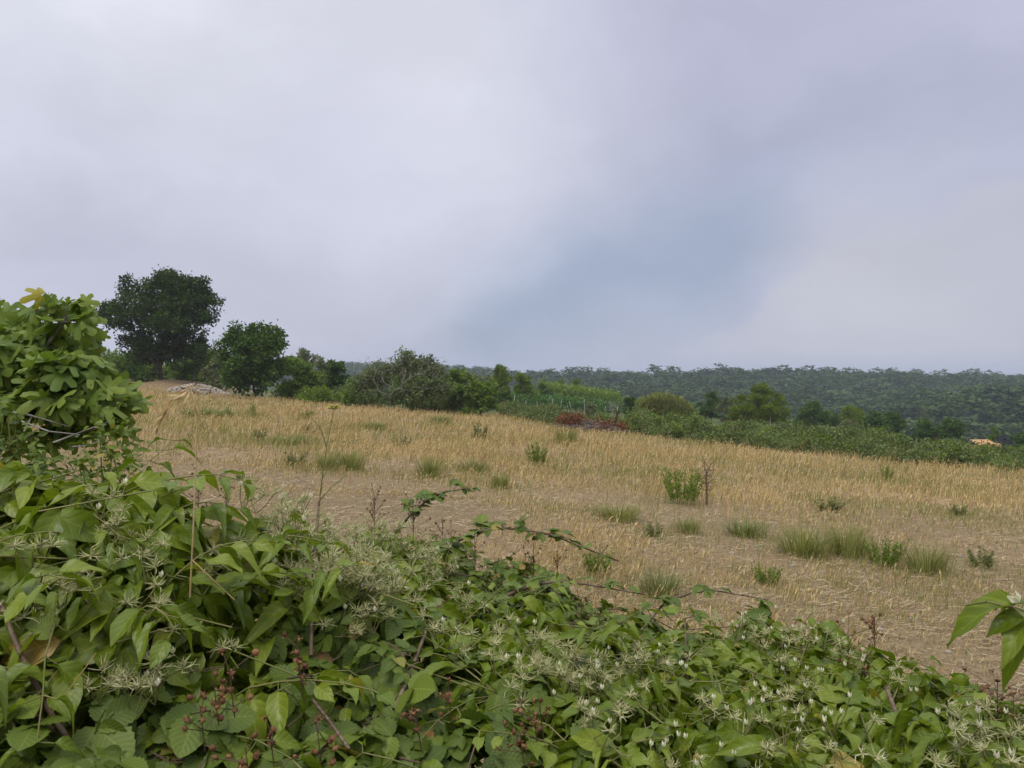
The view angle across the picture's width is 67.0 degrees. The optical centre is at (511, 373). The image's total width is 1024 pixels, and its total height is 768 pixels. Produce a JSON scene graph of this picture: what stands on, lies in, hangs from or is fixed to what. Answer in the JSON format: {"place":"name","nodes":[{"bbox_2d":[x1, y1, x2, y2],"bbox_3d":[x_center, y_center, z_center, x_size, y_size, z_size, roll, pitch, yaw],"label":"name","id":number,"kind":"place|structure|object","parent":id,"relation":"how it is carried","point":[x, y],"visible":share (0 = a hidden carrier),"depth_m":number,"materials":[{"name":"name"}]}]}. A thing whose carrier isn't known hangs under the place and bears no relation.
{"place":"outdoors","nodes":[
{"label":"outdoors","id":0,"kind":"place"},
{"bbox_2d":[0,374,1023,767],"bbox_3d":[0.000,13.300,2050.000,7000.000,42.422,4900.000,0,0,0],"label":"ground","id":1,"kind":"structure","parent":0,"point":[912,640],"depth_m":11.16,"materials":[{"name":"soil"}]},
{"bbox_2d":[0,399,77,481],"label":"bramble bush","id":2,"kind":"object","parent":1,"relation":"on","point":[26,448],"visible":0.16,"depth_m":4.31,"materials":[{"name":"green plant"}]},
{"bbox_2d":[1,450,98,493],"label":"bramble bush","id":3,"kind":"object","parent":1,"relation":"on","point":[35,466],"visible":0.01,"depth_m":3.49,"materials":[{"name":"green plant"}]},
{"bbox_2d":[0,287,152,460],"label":"fig tree","id":4,"kind":"object","parent":1,"relation":"on","point":[58,377],"visible":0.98,"depth_m":5.08,"materials":[{"name":"green plant"}]},
{"bbox_2d":[101,347,125,370],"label":"bush","id":5,"kind":"object","parent":1,"relation":"on","point":[108,353],"visible":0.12,"depth_m":83.58,"materials":[{"name":"green plant"}]},
{"bbox_2d":[109,354,151,378],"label":"bush","id":6,"kind":"object","parent":1,"relation":"on","point":[120,361],"visible":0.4,"depth_m":78.11,"materials":[{"name":"green plant"}]},
{"bbox_2d":[60,393,216,687],"bbox_3d":[-1.625,0.884,3.161,0.880,1.602,0.861,0,0,0],"label":"leafy shrub","id":7,"kind":"object","parent":1,"relation":"on","point":[110,456],"visible":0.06,"depth_m":3.14,"materials":[{"name":"green plant"}]},
{"bbox_2d":[124,365,153,381],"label":"bush","id":8,"kind":"object","parent":1,"relation":"on","point":[136,373],"visible":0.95,"depth_m":72.21,"materials":[{"name":"green plant"}]},
{"bbox_2d":[139,360,171,378],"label":"bush","id":9,"kind":"object","parent":1,"relation":"on","point":[154,372],"visible":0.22,"depth_m":88.98,"materials":[{"name":"green plant"}]},
{"bbox_2d":[94,264,225,379],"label":"oak tree","id":10,"kind":"object","parent":1,"relation":"on","point":[173,304],"visible":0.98,"depth_m":73.68,"materials":[{"name":"green plant"}]},
{"bbox_2d":[0,582,325,767],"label":"bramble bush","id":11,"kind":"object","parent":1,"relation":"on","point":[180,735],"visible":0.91,"depth_m":1.00,"materials":[{"name":"green plant"}]},
{"bbox_2d":[166,361,194,380],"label":"bush","id":12,"kind":"object","parent":1,"relation":"on","point":[173,373],"visible":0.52,"depth_m":81.59,"materials":[{"name":"green plant"}]},
{"bbox_2d":[169,341,208,382],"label":"tree","id":13,"kind":"object","parent":1,"relation":"on","point":[192,367],"visible":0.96,"depth_m":73.21,"materials":[{"name":"green plant"}]},
{"bbox_2d":[162,356,225,385],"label":"bush","id":14,"kind":"object","parent":1,"relation":"on","point":[198,378],"visible":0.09,"depth_m":89.68,"materials":[{"name":"green plant"}]},
{"bbox_2d":[164,383,231,395],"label":"stone heap","id":15,"kind":"object","parent":1,"relation":"on","point":[205,388],"visible":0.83,"depth_m":66.38,"materials":[{"name":"grey stone"}]},
{"bbox_2d":[169,405,237,418],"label":"grass tuft","id":16,"kind":"object","parent":1,"relation":"on","point":[206,411],"visible":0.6,"depth_m":29.98,"materials":[{"name":"green plant"}]},
{"bbox_2d":[195,338,218,380],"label":"tree","id":17,"kind":"object","parent":1,"relation":"on","point":[210,352],"visible":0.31,"depth_m":78.52,"materials":[{"name":"green plant"}]},
{"bbox_2d":[0,437,424,767],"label":"clematis vine","id":18,"kind":"object","parent":1,"relation":"on","point":[102,571],"visible":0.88,"depth_m":1.18,"materials":[{"name":"plant"}]},
{"bbox_2d":[151,385,201,597],"bbox_3d":[-0.475,0.175,1.121,0.073,0.317,0.061,0,0,0],"label":"dry grass stalk","id":19,"kind":"object","parent":18,"relation":"on","point":[178,397],"visible":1,"depth_m":1.10,"materials":[{"name":"beige plant"}]},
{"bbox_2d":[199,355,225,389],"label":"bush","id":20,"kind":"object","parent":1,"relation":"on","point":[212,370],"visible":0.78,"depth_m":71.53,"materials":[{"name":"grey plant"}]},
{"bbox_2d":[211,319,289,398],"bbox_3d":[-20.830,-1.000,61.825,5.877,6.836,4.832,0,0,-26],"label":"dense tree","id":21,"kind":"object","parent":1,"relation":"on","point":[250,360],"visible":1,"depth_m":61.13,"materials":[{"name":"green plant"}]},
{"bbox_2d":[270,435,312,444],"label":"grass tuft","id":22,"kind":"object","parent":1,"relation":"on","point":[293,440],"visible":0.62,"depth_m":20.38,"materials":[{"name":"green plant"}]},
{"bbox_2d":[281,450,308,465],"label":"field weed","id":23,"kind":"object","parent":1,"relation":"on","point":[294,460],"visible":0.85,"depth_m":15.04,"materials":[{"name":"green plant"}]},
{"bbox_2d":[275,354,327,399],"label":"bush","id":24,"kind":"object","parent":1,"relation":"on","point":[302,375],"visible":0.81,"depth_m":65.15,"materials":[{"name":"green plant"}]},
{"bbox_2d":[288,347,319,377],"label":"bush","id":25,"kind":"object","parent":1,"relation":"on","point":[303,354],"visible":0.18,"depth_m":87.26,"materials":[{"name":"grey plant"}]},
{"bbox_2d":[270,381,338,402],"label":"bramble thicket","id":26,"kind":"object","parent":1,"relation":"on","point":[278,394],"visible":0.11,"depth_m":66.51,"materials":[{"name":"green plant"}]},
{"bbox_2d":[292,384,346,403],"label":"bush","id":27,"kind":"object","parent":1,"relation":"on","point":[315,394],"visible":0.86,"depth_m":62.13,"materials":[{"name":"green plant"}]},
{"bbox_2d":[311,356,339,389],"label":"bush","id":28,"kind":"object","parent":1,"relation":"on","point":[320,365],"visible":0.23,"depth_m":85.09,"materials":[{"name":"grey plant"}]},
{"bbox_2d":[313,452,339,470],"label":"grass tuft","id":29,"kind":"object","parent":1,"relation":"on","point":[328,461],"visible":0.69,"depth_m":14.83,"materials":[{"name":"green plant"}]},
{"bbox_2d":[182,464,487,664],"bbox_3d":[-0.432,1.135,2.299,0.832,1.815,1.879,0,0,11],"label":"clematis vine","id":30,"kind":"object","parent":1,"relation":"on","point":[398,550],"visible":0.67,"depth_m":1.56,"materials":[{"name":"plant"}]},
{"bbox_2d":[314,404,346,524],"bbox_3d":[-0.469,0.237,1.999,0.080,0.313,0.029,0,0,-18],"label":"fennel stalk","id":31,"kind":"object","parent":30,"relation":"on","point":[336,406],"visible":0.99,"depth_m":2.00,"materials":[{"name":"green plant"}]},
{"bbox_2d":[324,359,350,401],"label":"bush","id":32,"kind":"object","parent":1,"relation":"on","point":[335,369],"visible":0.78,"depth_m":73.85,"materials":[{"name":"green plant"}]},
{"bbox_2d":[332,449,371,471],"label":"grass tuft","id":33,"kind":"object","parent":1,"relation":"on","point":[348,460],"visible":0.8,"depth_m":15.04,"materials":[{"name":"green plant"}]},
{"bbox_2d":[339,383,375,406],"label":"bush","id":34,"kind":"object","parent":1,"relation":"on","point":[347,398],"visible":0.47,"depth_m":60.02,"materials":[{"name":"green plant"}]},
{"bbox_2d":[357,420,392,429],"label":"grass tuft","id":35,"kind":"object","parent":1,"relation":"on","point":[376,425],"visible":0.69,"depth_m":30.01,"materials":[{"name":"green plant"}]},
{"bbox_2d":[345,345,454,409],"bbox_3d":[-8.420,0.416,58.471,8.440,5.212,4.411,0,0,0],"label":"bush","id":36,"kind":"object","parent":1,"relation":"on","point":[439,386],"visible":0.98,"depth_m":58.09,"materials":[{"name":"green plant"}]},
{"bbox_2d":[387,361,431,405],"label":"bush","id":37,"kind":"object","parent":1,"relation":"on","point":[395,382],"visible":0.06,"depth_m":69.56,"materials":[{"name":"green plant"}]},
{"bbox_2d":[409,454,447,478],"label":"grass tuft","id":38,"kind":"object","parent":1,"relation":"on","point":[428,467],"visible":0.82,"depth_m":14.96,"materials":[{"name":"green plant"}]},
{"bbox_2d":[405,395,462,412],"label":"bramble thicket","id":39,"kind":"object","parent":1,"relation":"on","point":[422,407],"visible":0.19,"depth_m":61.44,"materials":[{"name":"green plant"}]},
{"bbox_2d":[231,582,640,767],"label":"bramble bush","id":40,"kind":"object","parent":1,"relation":"on","point":[333,738],"visible":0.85,"depth_m":1.21,"materials":[{"name":"green plant"}]},
{"bbox_2d":[427,367,474,413],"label":"bush","id":41,"kind":"object","parent":1,"relation":"on","point":[462,378],"visible":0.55,"depth_m":61.76,"materials":[{"name":"green plant"}]},
{"bbox_2d":[253,509,679,766],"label":"clematis vine","id":42,"kind":"object","parent":1,"relation":"on","point":[510,638],"visible":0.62,"depth_m":1.45,"materials":[{"name":"green plant"}]},
{"bbox_2d":[449,458,498,472],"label":"grass tuft","id":43,"kind":"object","parent":1,"relation":"on","point":[477,466],"visible":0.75,"depth_m":16.72,"materials":[{"name":"green plant"}]},
{"bbox_2d":[473,421,487,439],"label":"field weed","id":44,"kind":"object","parent":1,"relation":"on","point":[478,429],"visible":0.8,"depth_m":26.62,"materials":[{"name":"green plant"}]},
{"bbox_2d":[470,373,490,383],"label":"bush","id":45,"kind":"object","parent":1,"relation":"on","point":[487,377],"visible":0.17,"depth_m":83.80,"materials":[{"name":"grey plant"}]},
{"bbox_2d":[461,379,501,415],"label":"bush","id":46,"kind":"object","parent":1,"relation":"on","point":[482,399],"visible":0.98,"depth_m":59.63,"materials":[{"name":"green plant"}]},
{"bbox_2d":[487,472,515,488],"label":"grass tuft","id":47,"kind":"object","parent":1,"relation":"on","point":[502,482],"visible":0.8,"depth_m":14.10,"materials":[{"name":"green plant"}]},
{"bbox_2d":[491,364,513,397],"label":"pine tree","id":48,"kind":"object","parent":1,"relation":"on","point":[501,377],"visible":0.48,"depth_m":107.59,"materials":[{"name":"green plant"}]},
{"bbox_2d":[495,390,512,403],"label":"bush","id":49,"kind":"object","parent":1,"relation":"on","point":[506,395],"visible":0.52,"depth_m":91.87,"materials":[{"name":"green plant"}]},
{"bbox_2d":[497,399,528,419],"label":"bramble thicket","id":50,"kind":"object","parent":1,"relation":"on","point":[505,407],"visible":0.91,"depth_m":61.41,"materials":[{"name":"green plant"}]},
{"bbox_2d":[511,370,538,404],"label":"pine tree","id":51,"kind":"object","parent":1,"relation":"on","point":[523,385],"visible":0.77,"depth_m":103.34,"materials":[{"name":"green plant"}]},
{"bbox_2d":[524,439,547,463],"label":"field weed","id":52,"kind":"object","parent":1,"relation":"on","point":[537,455],"visible":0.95,"depth_m":19.57,"materials":[{"name":"green plant"}]},
{"bbox_2d":[518,400,563,425],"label":"bramble thicket","id":53,"kind":"object","parent":1,"relation":"on","point":[547,413],"visible":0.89,"depth_m":51.84,"materials":[{"name":"green plant"}]},
{"bbox_2d":[532,380,549,393],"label":"bush","id":54,"kind":"object","parent":1,"relation":"on","point":[542,385],"visible":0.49,"depth_m":127.21,"materials":[{"name":"green plant"}]},
{"bbox_2d":[511,391,613,412],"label":"vine row","id":55,"kind":"object","parent":1,"relation":"on","point":[512,393],"visible":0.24,"depth_m":101.75,"materials":[{"name":"green plant"}]},
{"bbox_2d":[549,425,582,444],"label":"grass tuft","id":56,"kind":"object","parent":1,"relation":"on","point":[562,436],"visible":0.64,"depth_m":28.10,"materials":[{"name":"green plant"}]},
{"bbox_2d":[512,392,620,414],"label":"vine row","id":57,"kind":"object","parent":1,"relation":"on","point":[565,401],"visible":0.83,"depth_m":97.17,"materials":[{"name":"green plant"}]},
{"bbox_2d":[546,379,624,413],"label":"cane row","id":58,"kind":"object","parent":1,"relation":"on","point":[565,390],"visible":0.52,"depth_m":129.57,"materials":[{"name":"green plant"}]},
{"bbox_2d":[549,408,631,432],"bbox_3d":[4.340,2.658,43.052,4.604,1.685,3.037,0,0,0],"label":"brush pile","id":59,"kind":"object","parent":1,"relation":"on","point":[582,422],"visible":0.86,"depth_m":42.70,"materials":[{"name":"brown plant"}]},
{"bbox_2d":[584,401,598,416],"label":"bush","id":60,"kind":"object","parent":1,"relation":"on","point":[589,409],"visible":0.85,"depth_m":83.56,"materials":[{"name":"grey plant"}]},
{"bbox_2d":[548,409,637,432],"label":"bramble thicket","id":61,"kind":"object","parent":1,"relation":"on","point":[605,415],"visible":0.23,"depth_m":49.04,"materials":[{"name":"green plant"}]},
{"bbox_2d":[360,478,831,758],"bbox_3d":[0.106,1.261,2.430,1.041,1.804,1.948,0,0,-25],"label":"bramble bush","id":62,"kind":"object","parent":1,"relation":"on","point":[538,580],"visible":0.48,"depth_m":2.24,"materials":[{"name":"green plant"}]},
{"bbox_2d":[581,547,614,575],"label":"field weed","id":63,"kind":"object","parent":1,"relation":"on","point":[591,561],"visible":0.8,"depth_m":7.47,"materials":[{"name":"green plant"}]},
{"bbox_2d":[582,499,650,523],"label":"grass tuft","id":64,"kind":"object","parent":1,"relation":"on","point":[621,514],"visible":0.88,"depth_m":11.24,"materials":[{"name":"green plant"}]},
{"bbox_2d":[622,396,636,415],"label":"bush","id":65,"kind":"object","parent":1,"relation":"on","point":[629,402],"visible":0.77,"depth_m":91.61,"materials":[{"name":"green plant"}]},
{"bbox_2d":[281,360,1023,451],"bbox_3d":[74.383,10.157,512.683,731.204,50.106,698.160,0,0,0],"label":"distant forest","id":66,"kind":"object","parent":1,"relation":"on","point":[983,395],"visible":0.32,"depth_m":437.94,"materials":[{"name":"green plant"}]},
{"bbox_2d":[641,521,663,536],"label":"field weed","id":67,"kind":"object","parent":1,"relation":"on","point":[650,530],"visible":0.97,"depth_m":9.98,"materials":[{"name":"green plant"}]},
{"bbox_2d":[620,406,691,439],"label":"bramble thicket","id":68,"kind":"object","parent":1,"relation":"on","point":[645,423],"visible":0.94,"depth_m":43.21,"materials":[{"name":"green plant"}]},
{"bbox_2d":[623,564,692,597],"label":"grass tuft","id":69,"kind":"object","parent":1,"relation":"on","point":[670,583],"visible":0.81,"depth_m":6.94,"materials":[{"name":"green plant"}]},
{"bbox_2d":[633,391,696,418],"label":"bush","id":70,"kind":"object","parent":1,"relation":"on","point":[660,403],"visible":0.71,"depth_m":78.58,"materials":[{"name":"green plant"}]},
{"bbox_2d":[342,605,1014,767],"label":"clematis vine","id":71,"kind":"object","parent":1,"relation":"on","point":[834,703],"visible":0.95,"depth_m":1.28,"materials":[{"name":"plant"}]},
{"bbox_2d":[662,466,704,505],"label":"field weed","id":72,"kind":"object","parent":1,"relation":"on","point":[690,487],"visible":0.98,"depth_m":13.86,"materials":[{"name":"green plant"}]},
{"bbox_2d":[669,515,703,534],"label":"grass tuft","id":73,"kind":"object","parent":1,"relation":"on","point":[688,526],"visible":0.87,"depth_m":10.65,"materials":[{"name":"green plant"}]},
{"bbox_2d":[695,458,716,504],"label":"dead thistle","id":74,"kind":"object","parent":1,"relation":"on","point":[707,485],"visible":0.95,"depth_m":13.98,"materials":[{"name":"plant"}]},
{"bbox_2d":[696,390,721,420],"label":"pine tree","id":75,"kind":"object","parent":1,"relation":"on","point":[709,406],"visible":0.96,"depth_m":111.62,"materials":[{"name":"green plant"}]},
{"bbox_2d":[680,405,754,445],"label":"bramble thicket","id":76,"kind":"object","parent":1,"relation":"on","point":[701,429],"visible":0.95,"depth_m":39.65,"materials":[{"name":"green plant"}]},
{"bbox_2d":[714,396,734,422],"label":"bush","id":77,"kind":"object","parent":1,"relation":"on","point":[720,408],"visible":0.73,"depth_m":105.67,"materials":[{"name":"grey plant"}]},
{"bbox_2d":[716,516,777,538],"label":"grass tuft","id":78,"kind":"object","parent":1,"relation":"on","point":[746,528],"visible":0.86,"depth_m":10.90,"materials":[{"name":"green plant"}]},
{"bbox_2d":[725,381,791,425],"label":"pine tree","id":79,"kind":"object","parent":1,"relation":"on","point":[765,411],"visible":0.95,"depth_m":84.20,"materials":[{"name":"green plant"}]},
{"bbox_2d":[751,562,783,585],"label":"field weed","id":80,"kind":"object","parent":1,"relation":"on","point":[762,577],"visible":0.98,"depth_m":7.66,"materials":[{"name":"green plant"}]},
{"bbox_2d":[739,415,813,452],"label":"bramble thicket","id":81,"kind":"object","parent":1,"relation":"on","point":[773,436],"visible":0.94,"depth_m":36.42,"materials":[{"name":"green plant"}]},
{"bbox_2d":[761,520,848,560],"bbox_3d":[3.653,2.076,9.561,1.242,0.382,1.127,0,0,-34],"label":"grass tuft","id":82,"kind":"object","parent":1,"relation":"on","point":[809,546],"visible":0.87,"depth_m":9.56,"materials":[{"name":"green plant"}]},
{"bbox_2d":[792,399,841,426],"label":"pine tree","id":83,"kind":"object","parent":1,"relation":"on","point":[811,413],"visible":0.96,"depth_m":107.09,"materials":[{"name":"green plant"}]},
{"bbox_2d":[813,496,846,511],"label":"field weed","id":84,"kind":"object","parent":1,"relation":"on","point":[831,503],"visible":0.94,"depth_m":14.11,"materials":[{"name":"green plant"}]},
{"bbox_2d":[796,419,868,456],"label":"bramble thicket","id":85,"kind":"object","parent":1,"relation":"on","point":[847,441],"visible":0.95,"depth_m":35.26,"materials":[{"name":"green plant"}]},
{"bbox_2d":[825,404,867,431],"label":"pine tree","id":86,"kind":"object","parent":1,"relation":"on","point":[851,413],"visible":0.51,"depth_m":114.87,"materials":[{"name":"green plant"}]},
{"bbox_2d":[805,518,889,559],"bbox_3d":[4.234,2.110,9.762,1.038,0.424,0.942,0,0,15],"label":"grass tuft","id":87,"kind":"object","parent":1,"relation":"on","point":[849,541],"visible":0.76,"depth_m":9.72,"materials":[{"name":"green plant"}]},
{"bbox_2d":[840,418,862,429],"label":"bush","id":88,"kind":"object","parent":1,"relation":"on","point":[845,423],"visible":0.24,"depth_m":98.04,"materials":[{"name":"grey plant"}]},
{"bbox_2d":[861,410,911,443],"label":"dense tree","id":89,"kind":"object","parent":1,"relation":"on","point":[892,421],"visible":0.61,"depth_m":101.38,"materials":[{"name":"green plant"}]},
{"bbox_2d":[863,536,909,566],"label":"field weed","id":90,"kind":"object","parent":1,"relation":"on","point":[886,554],"visible":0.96,"depth_m":9.25,"materials":[{"name":"green plant"}]},
{"bbox_2d":[855,423,933,464],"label":"bramble thicket","id":91,"kind":"object","parent":1,"relation":"on","point":[877,442],"visible":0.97,"depth_m":33.32,"materials":[{"name":"green plant"}]},
{"bbox_2d":[910,418,943,442],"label":"dense tree","id":92,"kind":"object","parent":1,"relation":"on","point":[926,429],"visible":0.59,"depth_m":100.85,"materials":[{"name":"green plant"}]},
{"bbox_2d":[918,405,935,425],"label":"pine tree","id":93,"kind":"object","parent":1,"relation":"on","point":[925,414],"visible":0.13,"depth_m":189.26,"materials":[{"name":"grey plant"}]},
{"bbox_2d":[892,537,964,577],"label":"grass tuft","id":94,"kind":"object","parent":1,"relation":"on","point":[931,563],"visible":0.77,"depth_m":8.95,"materials":[{"name":"green plant"}]},
{"bbox_2d":[872,661,1023,767],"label":"clematis vine","id":95,"kind":"object","parent":1,"relation":"on","point":[994,743],"visible":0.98,"depth_m":1.13,"materials":[{"name":"plant"}]},
{"bbox_2d":[947,589,1023,692],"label":"clematis shoot","id":96,"kind":"object","parent":95,"relation":"attached to","point":[1008,624],"visible":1,"depth_m":0.97,"materials":[{"name":"green plant"}]},
{"bbox_2d":[914,434,986,465],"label":"bramble thicket","id":97,"kind":"object","parent":1,"relation":"on","point":[946,450],"visible":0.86,"depth_m":32.19,"materials":[{"name":"green plant"}]},
{"bbox_2d":[936,416,971,449],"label":"dense tree","id":98,"kind":"object","parent":1,"relation":"on","point":[950,428],"visible":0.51,"depth_m":100.47,"materials":[{"name":"green plant"}]},
{"bbox_2d":[946,504,967,515],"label":"field weed","id":99,"kind":"object","parent":1,"relation":"on","point":[956,511],"visible":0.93,"depth_m":14.45,"materials":[{"name":"green plant"}]},
{"bbox_2d":[966,545,994,567],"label":"field weed","id":100,"kind":"object","parent":1,"relation":"on","point":[982,559],"visible":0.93,"depth_m":9.57,"materials":[{"name":"green plant"}]},
{"bbox_2d":[968,440,1023,472],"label":"bramble thicket","id":101,"kind":"object","parent":1,"relation":"on","point":[996,455],"visible":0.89,"depth_m":32.74,"materials":[{"name":"green plant"}]},
{"bbox_2d":[985,426,1007,449],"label":"dense tree","id":102,"kind":"object","parent":1,"relation":"on","point":[995,434],"visible":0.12,"depth_m":97.73,"materials":[{"name":"green plant"}]},
{"bbox_2d":[1005,431,1023,451],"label":"dense tree","id":103,"kind":"object","parent":1,"relation":"on","point":[1015,439],"visible":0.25,"depth_m":94.56,"materials":[{"name":"green plant"}]},
{"bbox_2d":[0,0,1023,373],"label":"sky","id":104,"kind":"structure","parent":0,"point":[522,185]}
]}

